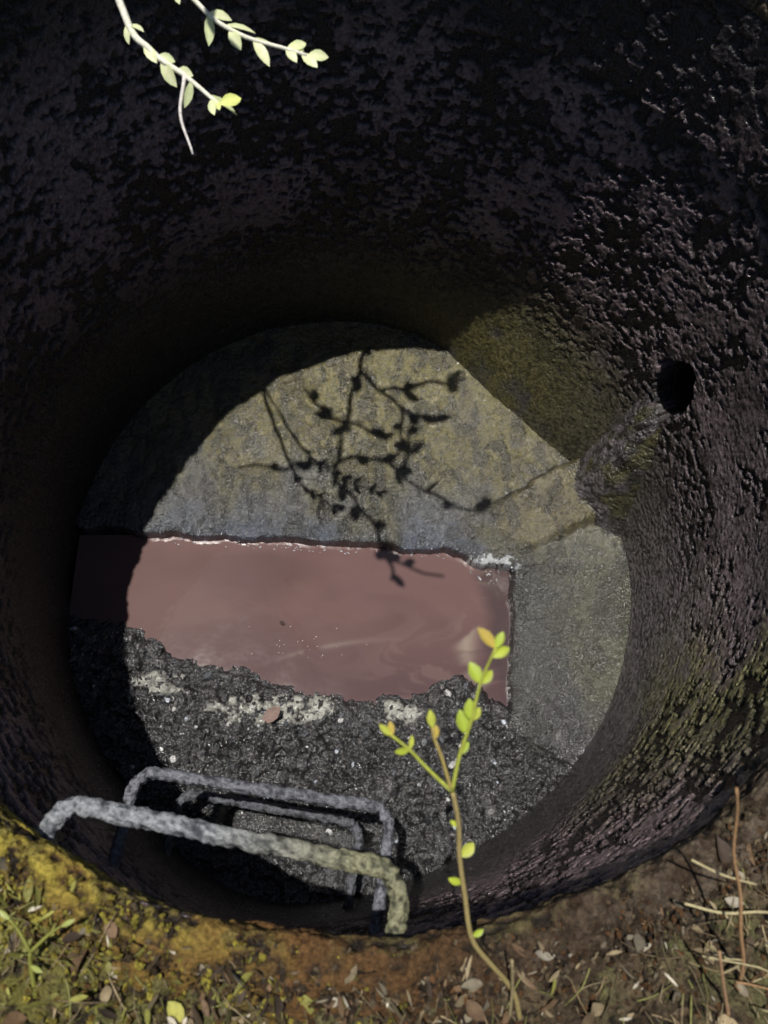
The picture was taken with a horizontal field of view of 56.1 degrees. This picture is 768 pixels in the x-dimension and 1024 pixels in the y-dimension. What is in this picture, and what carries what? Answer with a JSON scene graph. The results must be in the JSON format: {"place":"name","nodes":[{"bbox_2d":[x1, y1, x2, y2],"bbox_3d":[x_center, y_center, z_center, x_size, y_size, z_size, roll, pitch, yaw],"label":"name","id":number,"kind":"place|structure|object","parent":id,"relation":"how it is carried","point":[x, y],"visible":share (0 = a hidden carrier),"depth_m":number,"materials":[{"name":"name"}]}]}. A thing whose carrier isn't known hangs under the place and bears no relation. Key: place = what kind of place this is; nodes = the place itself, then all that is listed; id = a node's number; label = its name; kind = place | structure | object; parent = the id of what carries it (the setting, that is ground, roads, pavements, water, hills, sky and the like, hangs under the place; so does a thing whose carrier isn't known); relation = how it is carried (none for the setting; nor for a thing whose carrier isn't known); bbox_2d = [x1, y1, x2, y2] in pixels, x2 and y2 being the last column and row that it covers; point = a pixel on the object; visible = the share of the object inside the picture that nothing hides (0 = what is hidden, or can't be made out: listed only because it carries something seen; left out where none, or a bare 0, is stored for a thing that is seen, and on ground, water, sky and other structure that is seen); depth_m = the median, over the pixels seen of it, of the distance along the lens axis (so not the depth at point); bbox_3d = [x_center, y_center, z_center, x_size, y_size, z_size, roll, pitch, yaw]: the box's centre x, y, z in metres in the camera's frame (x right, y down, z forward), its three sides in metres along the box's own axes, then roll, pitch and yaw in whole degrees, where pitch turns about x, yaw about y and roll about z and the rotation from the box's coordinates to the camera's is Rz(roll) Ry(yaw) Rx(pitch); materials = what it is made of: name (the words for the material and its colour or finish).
{"place":"outdoors","nodes":[
{"label":"outdoors","id":0,"kind":"place"},
{"bbox_2d":[0,795,767,1023],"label":"ground","id":1,"kind":"structure","parent":0,"point":[735,997],"depth_m":0.60,"materials":[{"name":"soil"}]},
{"bbox_2d":[0,910,74,998],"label":"seedling","id":2,"kind":"object","parent":1,"relation":"on","point":[33,969],"visible":1,"depth_m":0.57,"materials":[{"name":"green plant"}]},
{"bbox_2d":[115,0,328,154],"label":"overhanging shrub","id":3,"kind":"object","parent":1,"relation":"on","point":[293,49],"visible":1,"depth_m":0.75,"materials":[{"name":"yellow plant"}]},
{"bbox_2d":[0,0,767,948],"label":"manhole shaft wall","id":4,"kind":"structure","parent":1,"relation":"on","point":[544,220],"depth_m":1.20,"materials":[{"name":"concrete"}]},
{"bbox_2d":[36,796,409,936],"bbox_3d":[-0.154,0.350,0.657,0.356,0.024,0.122,11,67,0],"label":"step iron","id":5,"kind":"object","parent":4,"relation":"attached to","point":[61,813],"visible":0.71,"depth_m":0.67,"materials":[{"name":"grey metal"}]},
{"bbox_2d":[108,766,394,934],"bbox_3d":[-0.178,0.468,0.965,0.375,0.026,0.201,9,67,-1],"label":"step iron","id":6,"kind":"object","parent":4,"relation":"attached to","point":[182,777],"visible":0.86,"depth_m":0.99,"materials":[{"name":"grey metal"}]},
{"bbox_2d":[162,789,363,908],"bbox_3d":[-0.212,0.594,1.236,0.342,0.025,0.181,10,67,-1],"label":"step iron","id":7,"kind":"object","parent":4,"relation":"attached to","point":[351,824],"visible":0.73,"depth_m":1.26,"materials":[{"name":"grey metal"}]},
{"bbox_2d":[67,321,630,904],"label":"benching floor","id":8,"kind":"structure","parent":4,"relation":"in","point":[359,435],"depth_m":1.59,"materials":[{"name":"concrete"}]},
{"bbox_2d":[70,535,509,705],"bbox_3d":[-0.178,0.272,1.531,0.970,0.001,0.480,0,68,-5],"label":"wastewater","id":9,"kind":"object","parent":8,"relation":"on","point":[414,622],"visible":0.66,"depth_m":1.55,"materials":[{"name":"pink liquid"}]},
{"bbox_2d":[178,538,457,722],"bbox_3d":[-0.142,0.235,1.516,0.625,0.060,0.407,0,68,-5],"label":"floating debris","id":10,"kind":"object","parent":9,"relation":"on","point":[271,714],"visible":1,"depth_m":1.41,"materials":[{"name":"pink plant"}]},
{"bbox_2d":[68,554,577,866],"bbox_3d":[-0.119,0.430,1.478,0.973,0.141,0.573,-9,69,-8],"label":"rubble","id":11,"kind":"object","parent":8,"relation":"on","point":[490,811],"visible":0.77,"depth_m":1.41,"materials":[{"name":"grey gravel"}]},
{"bbox_2d":[575,392,663,536],"bbox_3d":[0.481,-0.082,1.542,0.113,0.390,0.325,-18,70,-11],"label":"mortar haunch","id":12,"kind":"object","parent":8,"relation":"on","point":[615,463],"visible":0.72,"depth_m":1.52,"materials":[{"name":"concrete"}]},
{"bbox_2d":[671,363,695,408],"bbox_3d":[0.594,-0.243,1.348,0.076,0.118,0.081,-18,70,-12],"label":"inlet pipe","id":13,"kind":"object","parent":4,"relation":"attached to","point":[683,383],"visible":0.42,"depth_m":1.38,"materials":[{"name":"metal"}]},
{"bbox_2d":[0,0,767,1023],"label":"manhole rim","id":14,"kind":"object","parent":1,"relation":"on","point":[582,916],"visible":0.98,"depth_m":0.61,"materials":[{"name":"concrete"}]},
{"bbox_2d":[0,827,767,1023],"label":"leaf litter","id":15,"kind":"object","parent":1,"relation":"on","point":[175,1011],"visible":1,"depth_m":0.59,"materials":[{"name":"brown plant"}]},
{"bbox_2d":[0,843,767,1023],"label":"dry grass","id":16,"kind":"structure","parent":1,"relation":"on","point":[674,1021],"depth_m":0.60,"materials":[{"name":"brown plant"}]},
{"bbox_2d":[379,628,521,1020],"bbox_3d":[0.055,0.259,0.538,0.092,0.247,0.288,-8,69,-8],"label":"sapling","id":17,"kind":"object","parent":1,"relation":"on","point":[468,715],"visible":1,"depth_m":0.51,"materials":[{"name":"green plant"}]},
{"bbox_2d":[508,787,767,1021],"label":"dry stalks","id":18,"kind":"object","parent":1,"relation":"on","point":[742,963],"visible":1,"depth_m":0.58,"materials":[{"name":"brown plant"}]}
]}

